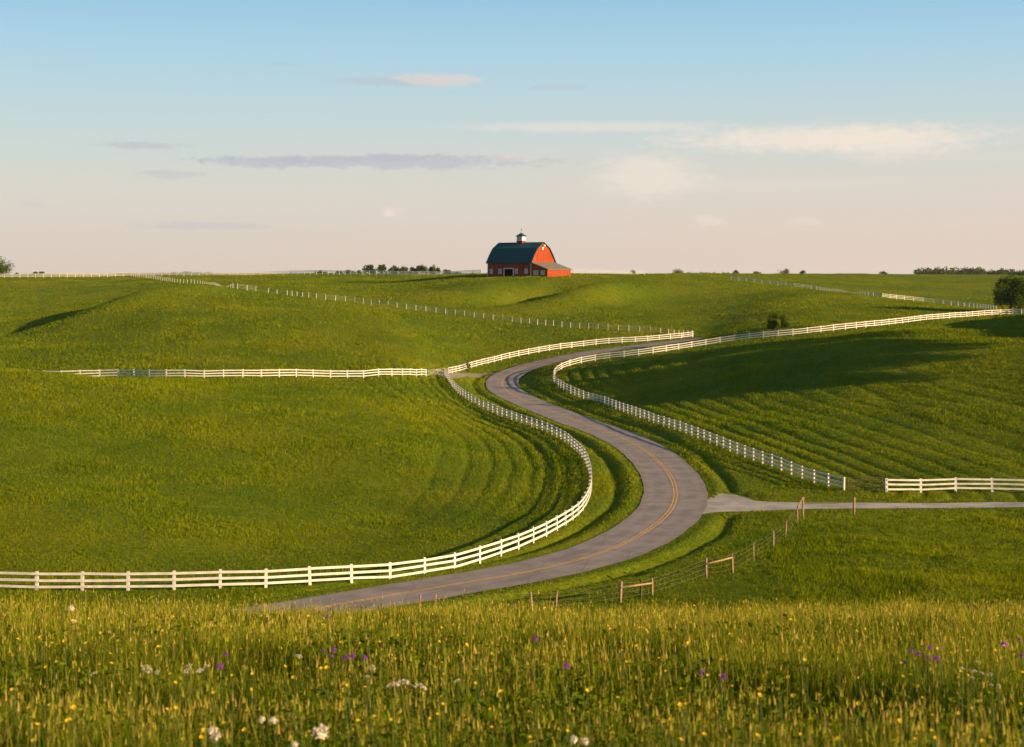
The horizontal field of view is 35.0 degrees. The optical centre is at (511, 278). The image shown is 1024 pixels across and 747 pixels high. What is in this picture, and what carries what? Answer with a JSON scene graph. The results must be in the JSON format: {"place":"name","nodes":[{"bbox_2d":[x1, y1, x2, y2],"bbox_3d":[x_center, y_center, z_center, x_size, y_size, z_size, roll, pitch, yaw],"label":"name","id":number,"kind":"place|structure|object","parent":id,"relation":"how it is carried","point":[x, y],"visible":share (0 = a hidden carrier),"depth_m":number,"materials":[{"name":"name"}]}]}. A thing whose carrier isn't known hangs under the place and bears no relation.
{"place":"outdoors","nodes":[
{"label":"outdoors","id":0,"kind":"place"},
{"bbox_2d":[436,373,494,377],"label":"track","id":1,"kind":"structure","parent":0,"point":[456,375],"depth_m":322.19,"materials":[{"name":"beige gravel"}]},
{"bbox_2d":[0,272,1023,744],"bbox_3d":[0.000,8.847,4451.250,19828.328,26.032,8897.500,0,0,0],"label":"ground","id":2,"kind":"structure","parent":0,"point":[536,295],"depth_m":192.20,"materials":[{"name":"green plant"}]},
{"bbox_2d":[0,256,14,274],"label":"distant tree","id":3,"kind":"object","parent":2,"relation":"on","point":[3,265],"visible":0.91,"depth_m":699.58,"materials":[{"name":"green plant"}]},
{"bbox_2d":[13,688,17,746],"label":"yellow flower","id":4,"kind":"object","parent":2,"relation":"on","point":[15,717],"visible":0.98,"depth_m":7.39,"materials":[{"name":"green plant"}]},
{"bbox_2d":[43,694,48,739],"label":"yellow flower","id":5,"kind":"object","parent":2,"relation":"on","point":[46,715],"visible":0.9,"depth_m":7.53,"materials":[{"name":"green plant"}]},
{"bbox_2d":[71,705,78,746],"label":"yellow flower","id":6,"kind":"object","parent":2,"relation":"on","point":[74,707],"visible":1,"depth_m":7.47,"materials":[{"name":"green plant"}]},
{"bbox_2d":[90,672,98,746],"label":"white flower","id":7,"kind":"object","parent":2,"relation":"on","point":[95,704],"visible":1,"depth_m":7.50,"materials":[{"name":"green plant"}]},
{"bbox_2d":[129,692,133,746],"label":"yellow flower","id":8,"kind":"object","parent":2,"relation":"on","point":[131,719],"visible":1,"depth_m":6.92,"materials":[{"name":"green plant"}]},
{"bbox_2d":[132,652,136,713],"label":"yellow flower","id":9,"kind":"object","parent":2,"relation":"on","point":[135,684],"visible":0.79,"depth_m":9.85,"materials":[{"name":"green plant"}]},
{"bbox_2d":[141,665,150,729],"bbox_3d":[-1.881,2.266,8.351,0.054,0.554,0.038,0,0,-6],"label":"white flower","id":10,"kind":"object","parent":2,"relation":"on","point":[147,687],"visible":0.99,"depth_m":8.36,"materials":[{"name":"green plant"}]},
{"bbox_2d":[155,670,161,743],"bbox_3d":[-1.786,2.252,8.187,0.041,0.557,0.021,0,0,23],"label":"white flower","id":11,"kind":"object","parent":2,"relation":"on","point":[159,701],"visible":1,"depth_m":8.19,"materials":[{"name":"green plant"}]},
{"bbox_2d":[174,706,178,746],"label":"yellow flower","id":12,"kind":"object","parent":2,"relation":"on","point":[176,707],"visible":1,"depth_m":6.87,"materials":[{"name":"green plant"}]},
{"bbox_2d":[182,663,186,732],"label":"yellow flower","id":13,"kind":"object","parent":2,"relation":"on","point":[184,696],"visible":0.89,"depth_m":8.49,"materials":[{"name":"green plant"}]},
{"bbox_2d":[195,668,203,726],"bbox_3d":[-1.610,2.279,8.357,0.050,0.548,0.042,0,0,39],"label":"white flower","id":14,"kind":"object","parent":2,"relation":"on","point":[201,693],"visible":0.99,"depth_m":8.35,"materials":[{"name":"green plant"}]},
{"bbox_2d":[207,726,216,746],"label":"seed head","id":15,"kind":"object","parent":2,"relation":"on","point":[210,731],"visible":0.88,"depth_m":6.78},
{"bbox_2d":[210,731,221,744],"bbox_3d":[-1.254,2.132,6.871,0.056,0.443,0.054,0,0,-42],"label":"seed head","id":16,"kind":"object","parent":2,"relation":"on","point":[211,737],"visible":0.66,"depth_m":6.86},
{"bbox_2d":[216,664,223,726],"bbox_3d":[-1.528,2.290,8.492,0.044,0.560,0.040,0,0,25],"label":"clover flower","id":17,"kind":"object","parent":2,"relation":"on","point":[219,665],"visible":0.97,"depth_m":8.49,"materials":[{"name":"purple plant"}]},
{"bbox_2d":[33,368,426,377],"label":"paddock fence","id":18,"kind":"object","parent":2,"relation":"on","point":[279,372],"visible":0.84,"depth_m":270.71,"materials":[{"name":"white paint"}]},
{"bbox_2d":[231,674,234,744],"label":"yellow flower","id":19,"kind":"object","parent":2,"relation":"on","point":[233,704],"visible":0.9,"depth_m":8.44,"materials":[{"name":"green plant"}]},
{"bbox_2d":[0,270,480,277],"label":"paddock fence","id":20,"kind":"object","parent":2,"relation":"on","point":[226,273],"visible":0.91,"depth_m":667.31,"materials":[{"name":"white paint"}]},
{"bbox_2d":[258,716,264,746],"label":"seed head","id":21,"kind":"object","parent":2,"relation":"on","point":[263,717],"visible":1,"depth_m":7.04},
{"bbox_2d":[269,716,277,746],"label":"seed head","id":22,"kind":"object","parent":2,"relation":"on","point":[271,721],"visible":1,"depth_m":7.15},
{"bbox_2d":[284,665,287,731],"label":"yellow flower","id":23,"kind":"object","parent":2,"relation":"on","point":[286,692],"visible":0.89,"depth_m":8.57,"materials":[{"name":"green plant"}]},
{"bbox_2d":[291,676,297,735],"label":"yellow flower","id":24,"kind":"object","parent":2,"relation":"on","point":[292,677],"visible":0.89,"depth_m":8.70,"materials":[{"name":"green plant"}]},
{"bbox_2d":[0,368,591,590],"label":"paddock fence","id":25,"kind":"object","parent":2,"relation":"on","point":[220,584],"visible":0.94,"depth_m":112.81,"materials":[{"name":"white paint"}]},
{"bbox_2d":[296,699,302,746],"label":"yellow flower","id":26,"kind":"object","parent":2,"relation":"on","point":[299,721],"visible":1,"depth_m":7.21,"materials":[{"name":"green plant"}]},
{"bbox_2d":[311,724,328,746],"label":"seed head","id":27,"kind":"object","parent":2,"relation":"on","point":[323,730],"visible":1,"depth_m":6.88},
{"bbox_2d":[331,654,335,722],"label":"clover flower","id":28,"kind":"object","parent":2,"relation":"on","point":[333,679],"visible":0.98,"depth_m":9.46,"materials":[{"name":"purple plant"}]},
{"bbox_2d":[343,682,348,746],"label":"yellow flower","id":29,"kind":"object","parent":2,"relation":"on","point":[346,709],"visible":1,"depth_m":7.30,"materials":[{"name":"green plant"}]},
{"bbox_2d":[346,684,352,745],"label":"yellow flower","id":30,"kind":"object","parent":2,"relation":"on","point":[347,685],"visible":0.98,"depth_m":7.68,"materials":[{"name":"green plant"}]},
{"bbox_2d":[362,656,368,712],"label":"clover flower","id":31,"kind":"object","parent":2,"relation":"on","point":[363,657],"visible":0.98,"depth_m":9.23,"materials":[{"name":"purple plant"}]},
{"bbox_2d":[363,686,368,745],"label":"yellow flower","id":32,"kind":"object","parent":2,"relation":"on","point":[366,710],"visible":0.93,"depth_m":8.07,"materials":[{"name":"green plant"}]},
{"bbox_2d":[365,675,371,746],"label":"white flower","id":33,"kind":"object","parent":2,"relation":"on","point":[369,701],"visible":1,"depth_m":8.19,"materials":[{"name":"green plant"}]},
{"bbox_2d":[362,264,375,273],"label":"distant tree","id":34,"kind":"object","parent":2,"relation":"on","point":[371,266],"visible":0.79,"depth_m":759.66,"materials":[{"name":"green plant"}]},
{"bbox_2d":[368,665,375,730],"bbox_3d":[-0.735,2.315,8.523,0.046,0.570,0.031,0,0,-22],"label":"white flower","id":35,"kind":"object","parent":2,"relation":"on","point":[373,690],"visible":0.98,"depth_m":8.53,"materials":[{"name":"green plant"}]},
{"bbox_2d":[374,264,387,272],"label":"distant tree","id":36,"kind":"object","parent":2,"relation":"on","point":[380,268],"visible":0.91,"depth_m":758.93,"materials":[{"name":"green plant"}]},
{"bbox_2d":[386,682,399,732],"bbox_3d":[-0.578,2.226,7.872,0.069,0.542,0.058,0,0,-1],"label":"white flower","id":37,"kind":"object","parent":2,"relation":"on","point":[394,699],"visible":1,"depth_m":7.87,"materials":[{"name":"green plant"}]},
{"bbox_2d":[388,265,398,270],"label":"distant tree","id":38,"kind":"object","parent":2,"relation":"on","point":[393,268],"visible":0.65,"depth_m":759.74,"materials":[{"name":"green plant"}]},
{"bbox_2d":[396,678,408,742],"bbox_3d":[-0.533,2.225,7.902,0.070,0.555,0.060,0,0,-3],"label":"white flower","id":39,"kind":"object","parent":2,"relation":"on","point":[404,698],"visible":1,"depth_m":7.90,"materials":[{"name":"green plant"}]},
{"bbox_2d":[409,693,414,746],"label":"yellow flower","id":40,"kind":"object","parent":2,"relation":"on","point":[412,719],"visible":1,"depth_m":7.32,"materials":[{"name":"green plant"}]},
{"bbox_2d":[133,273,692,335],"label":"post and wire fence","id":41,"kind":"object","parent":2,"relation":"on","point":[520,320],"visible":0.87,"depth_m":415.38,"materials":[{"name":"white paint"}]},
{"bbox_2d":[412,683,426,739],"bbox_3d":[-0.451,2.230,7.871,0.078,0.541,0.066,0,0,-14],"label":"white flower","id":42,"kind":"object","parent":2,"relation":"on","point":[424,687],"visible":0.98,"depth_m":7.87,"materials":[{"name":"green plant"}]},
{"bbox_2d":[416,264,428,273],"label":"distant tree","id":43,"kind":"object","parent":2,"relation":"on","point":[420,268],"visible":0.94,"depth_m":758.84,"materials":[{"name":"green plant"}]},
{"bbox_2d":[427,264,440,273],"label":"distant tree","id":44,"kind":"object","parent":2,"relation":"on","point":[433,268],"visible":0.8,"depth_m":759.71,"materials":[{"name":"green plant"}]},
{"bbox_2d":[434,666,439,744],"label":"yellow flower","id":45,"kind":"object","parent":2,"relation":"on","point":[437,694],"visible":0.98,"depth_m":8.53,"materials":[{"name":"green plant"}]},
{"bbox_2d":[439,694,444,746],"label":"yellow flower","id":46,"kind":"object","parent":2,"relation":"on","point":[440,696],"visible":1,"depth_m":7.18,"materials":[{"name":"green plant"}]},
{"bbox_2d":[455,679,461,746],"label":"white flower","id":47,"kind":"object","parent":2,"relation":"on","point":[459,706],"visible":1,"depth_m":8.12,"materials":[{"name":"green plant"}]},
{"bbox_2d":[458,651,463,722],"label":"yellow flower","id":48,"kind":"object","parent":2,"relation":"on","point":[461,680],"visible":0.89,"depth_m":9.13,"materials":[{"name":"green plant"}]},
{"bbox_2d":[474,682,479,746],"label":"yellow flower","id":49,"kind":"object","parent":2,"relation":"on","point":[477,708],"visible":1,"depth_m":8.03,"materials":[{"name":"green plant"}]},
{"bbox_2d":[0,586,1023,746],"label":"meadow grass","id":50,"kind":"structure","parent":2,"relation":"on","point":[894,643],"depth_m":11.92,"materials":[{"name":"green plant"}]},
{"bbox_2d":[486,229,571,276],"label":"barn","id":51,"kind":"structure","parent":2,"relation":"on","point":[520,256],"depth_m":527.41,"materials":[{"name":"red wood"}]},
{"bbox_2d":[504,268,513,276],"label":"door","id":52,"kind":"structure","parent":51,"relation":"in","point":[507,271],"depth_m":526.92,"materials":[{"name":"grey wood"}]},
{"bbox_2d":[533,637,538,697],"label":"clover flower","id":53,"kind":"object","parent":2,"relation":"on","point":[535,639],"visible":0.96,"depth_m":10.17,"materials":[{"name":"purple plant"}]},
{"bbox_2d":[534,701,538,746],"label":"yellow flower","id":54,"kind":"object","parent":2,"relation":"on","point":[536,724],"visible":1,"depth_m":7.26,"materials":[{"name":"green plant"}]},
{"bbox_2d":[560,675,566,738],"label":"yellow flower","id":55,"kind":"object","parent":2,"relation":"on","point":[561,676],"visible":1,"depth_m":8.29,"materials":[{"name":"green plant"}]},
{"bbox_2d":[564,663,570,732],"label":"clover flower","id":56,"kind":"object","parent":2,"relation":"on","point":[567,665],"visible":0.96,"depth_m":8.90,"materials":[{"name":"purple plant"}]},
{"bbox_2d":[448,331,692,372],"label":"paddock fence","id":57,"kind":"object","parent":2,"relation":"on","point":[571,346],"visible":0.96,"depth_m":359.98,"materials":[{"name":"white paint"}]},
{"bbox_2d":[574,269,644,274],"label":"paddock fence","id":58,"kind":"object","parent":2,"relation":"on","point":[624,272],"visible":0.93,"depth_m":595.01,"materials":[{"name":"white paint"}]},
{"bbox_2d":[420,497,803,610],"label":"farm fence","id":59,"kind":"object","parent":2,"relation":"on","point":[621,586],"visible":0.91,"depth_m":105.77,"materials":[{"name":"brown wood"}]},
{"bbox_2d":[635,644,640,719],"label":"yellow flower","id":60,"kind":"object","parent":2,"relation":"on","point":[639,671],"visible":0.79,"depth_m":10.16,"materials":[{"name":"green plant"}]},
{"bbox_2d":[678,702,683,746],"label":"yellow flower","id":61,"kind":"object","parent":2,"relation":"on","point":[679,703],"visible":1,"depth_m":7.53,"materials":[{"name":"green plant"}]},
{"bbox_2d":[684,702,688,746],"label":"yellow flower","id":62,"kind":"object","parent":2,"relation":"on","point":[687,722],"visible":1,"depth_m":7.04,"materials":[{"name":"green plant"}]},
{"bbox_2d":[698,669,705,729],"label":"clover flower","id":63,"kind":"object","parent":2,"relation":"on","point":[700,671],"visible":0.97,"depth_m":9.65,"materials":[{"name":"purple plant"}]},
{"bbox_2d":[719,675,723,742],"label":"yellow flower","id":64,"kind":"object","parent":2,"relation":"on","point":[721,704],"visible":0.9,"depth_m":7.94,"materials":[{"name":"green plant"}]},
{"bbox_2d":[719,674,726,735],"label":"clover flower","id":65,"kind":"object","parent":2,"relation":"on","point":[723,693],"visible":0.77,"depth_m":8.98,"materials":[{"name":"purple plant"}]},
{"bbox_2d":[729,633,732,700],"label":"yellow flower","id":66,"kind":"object","parent":2,"relation":"on","point":[730,634],"visible":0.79,"depth_m":10.63,"materials":[{"name":"green plant"}]},
{"bbox_2d":[758,693,762,746],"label":"yellow flower","id":67,"kind":"object","parent":2,"relation":"on","point":[760,695],"visible":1,"depth_m":7.21,"materials":[{"name":"green plant"}]},
{"bbox_2d":[758,687,764,746],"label":"yellow flower","id":68,"kind":"object","parent":2,"relation":"on","point":[762,711],"visible":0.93,"depth_m":7.56,"materials":[{"name":"green plant"}]},
{"bbox_2d":[767,312,779,330],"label":"round bush","id":69,"kind":"object","parent":2,"relation":"on","point":[774,324],"visible":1,"depth_m":337.63,"materials":[{"name":"green plant"}]},
{"bbox_2d":[778,676,783,744],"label":"yellow flower","id":70,"kind":"object","parent":2,"relation":"on","point":[781,707],"visible":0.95,"depth_m":7.93,"materials":[{"name":"green plant"}]},
{"bbox_2d":[780,314,790,329],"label":"round bush","id":71,"kind":"object","parent":2,"relation":"on","point":[784,321],"visible":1,"depth_m":335.82,"materials":[{"name":"green plant"}]},
{"bbox_2d":[553,309,1023,489],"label":"paddock fence","id":72,"kind":"object","parent":2,"relation":"on","point":[723,438],"visible":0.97,"depth_m":270.64,"materials":[{"name":"white paint"}]},
{"bbox_2d":[790,618,792,692],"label":"yellow flower","id":73,"kind":"object","parent":2,"relation":"on","point":[792,652],"visible":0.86,"depth_m":11.15,"materials":[{"name":"green plant"}]},
{"bbox_2d":[798,649,802,722],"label":"yellow flower","id":74,"kind":"object","parent":2,"relation":"on","point":[801,676],"visible":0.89,"depth_m":10.71,"materials":[{"name":"green plant"}]},
{"bbox_2d":[815,631,817,715],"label":"yellow flower","id":75,"kind":"object","parent":2,"relation":"on","point":[817,665],"visible":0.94,"depth_m":10.85,"materials":[{"name":"green plant"}]},
{"bbox_2d":[805,497,854,514],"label":"driveway barrier","id":76,"kind":"object","parent":2,"relation":"on","point":[853,502],"visible":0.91,"depth_m":143.57,"materials":[{"name":"brown wood"}]},
{"bbox_2d":[837,652,838,725],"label":"yellow flower","id":77,"kind":"object","parent":2,"relation":"on","point":[838,683],"visible":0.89,"depth_m":10.34,"materials":[{"name":"green plant"}]},
{"bbox_2d":[856,701,861,746],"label":"yellow flower","id":78,"kind":"object","parent":2,"relation":"on","point":[858,703],"visible":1,"depth_m":6.71,"materials":[{"name":"green plant"}]},
{"bbox_2d":[730,276,996,308],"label":"paddock fence","id":79,"kind":"object","parent":2,"relation":"on","point":[868,293],"visible":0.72,"depth_m":486.34,"materials":[{"name":"white paint"}]},
{"bbox_2d":[847,477,882,489],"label":"field gate","id":80,"kind":"structure","parent":2,"relation":"on","point":[865,482],"depth_m":159.07,"materials":[{"name":"brown metal"}]},
{"bbox_2d":[871,669,874,745],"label":"yellow flower","id":81,"kind":"object","parent":2,"relation":"on","point":[874,708],"visible":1,"depth_m":7.91,"materials":[{"name":"green plant"}]},
{"bbox_2d":[902,675,906,746],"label":"yellow flower","id":82,"kind":"object","parent":2,"relation":"on","point":[904,708],"visible":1,"depth_m":7.69,"materials":[{"name":"green plant"}]},
{"bbox_2d":[916,651,920,706],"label":"clover flower","id":83,"kind":"object","parent":2,"relation":"on","point":[917,653],"visible":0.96,"depth_m":10.21,"materials":[{"name":"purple plant"}]},
{"bbox_2d":[885,477,1023,491],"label":"paddock fence","id":84,"kind":"object","parent":2,"relation":"on","point":[955,484],"visible":0.98,"depth_m":159.00,"materials":[{"name":"white paint"}]},
{"bbox_2d":[958,677,958,746],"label":"yellow flower","id":85,"kind":"object","parent":2,"relation":"on","point":[958,703],"visible":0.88,"depth_m":7.21,"materials":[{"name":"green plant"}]},
{"bbox_2d":[957,711,961,746],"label":"yellow flower","id":86,"kind":"object","parent":2,"relation":"on","point":[958,712],"visible":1,"depth_m":6.44,"materials":[{"name":"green plant"}]},
{"bbox_2d":[959,667,964,736],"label":"white flower","id":87,"kind":"object","parent":2,"relation":"on","point":[962,700],"visible":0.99,"depth_m":8.11,"materials":[{"name":"green plant"}]},
{"bbox_2d":[913,266,1023,274],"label":"distant wood","id":88,"kind":"object","parent":2,"relation":"on","point":[1001,271],"visible":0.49,"depth_m":1906.33,"materials":[{"name":"green plant"}]},
{"bbox_2d":[970,676,976,744],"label":"white flower","id":89,"kind":"object","parent":2,"relation":"on","point":[974,709],"visible":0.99,"depth_m":7.36,"materials":[{"name":"green plant"}]},
{"bbox_2d":[989,691,994,746],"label":"yellow flower","id":90,"kind":"object","parent":2,"relation":"on","point":[992,720],"visible":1,"depth_m":7.21,"materials":[{"name":"green plant"}]},
{"bbox_2d":[995,649,998,710],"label":"yellow flower","id":91,"kind":"object","parent":2,"relation":"on","point":[997,679],"visible":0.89,"depth_m":9.39,"materials":[{"name":"green plant"}]},
{"bbox_2d":[998,684,1002,743],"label":"white flower","id":92,"kind":"object","parent":2,"relation":"on","point":[1001,712],"visible":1,"depth_m":7.93,"materials":[{"name":"green plant"}]},
{"bbox_2d":[992,273,1023,312],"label":"broadleaf tree","id":93,"kind":"object","parent":2,"relation":"on","point":[1012,293],"visible":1,"depth_m":392.47,"materials":[{"name":"green plant"}]},
{"bbox_2d":[0,0,1023,274],"label":"sky","id":94,"kind":"structure","parent":0,"point":[256,136],"materials":[{"name":"blue"}]},
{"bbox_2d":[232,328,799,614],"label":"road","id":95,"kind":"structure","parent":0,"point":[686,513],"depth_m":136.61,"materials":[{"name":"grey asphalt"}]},
{"bbox_2d":[303,342,674,609],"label":"yellow line","id":96,"kind":"object","parent":95,"relation":"on","point":[567,561],"visible":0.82,"depth_m":137.94,"materials":[{"name":"paint"}]},
{"bbox_2d":[303,341,677,610],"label":"yellow line","id":97,"kind":"object","parent":95,"relation":"on","point":[579,559],"visible":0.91,"depth_m":137.66,"materials":[{"name":"paint"}]},
{"bbox_2d":[703,494,1023,513],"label":"driveway","id":98,"kind":"structure","parent":0,"point":[725,502],"depth_m":149.91,"materials":[{"name":"grey gravel"}]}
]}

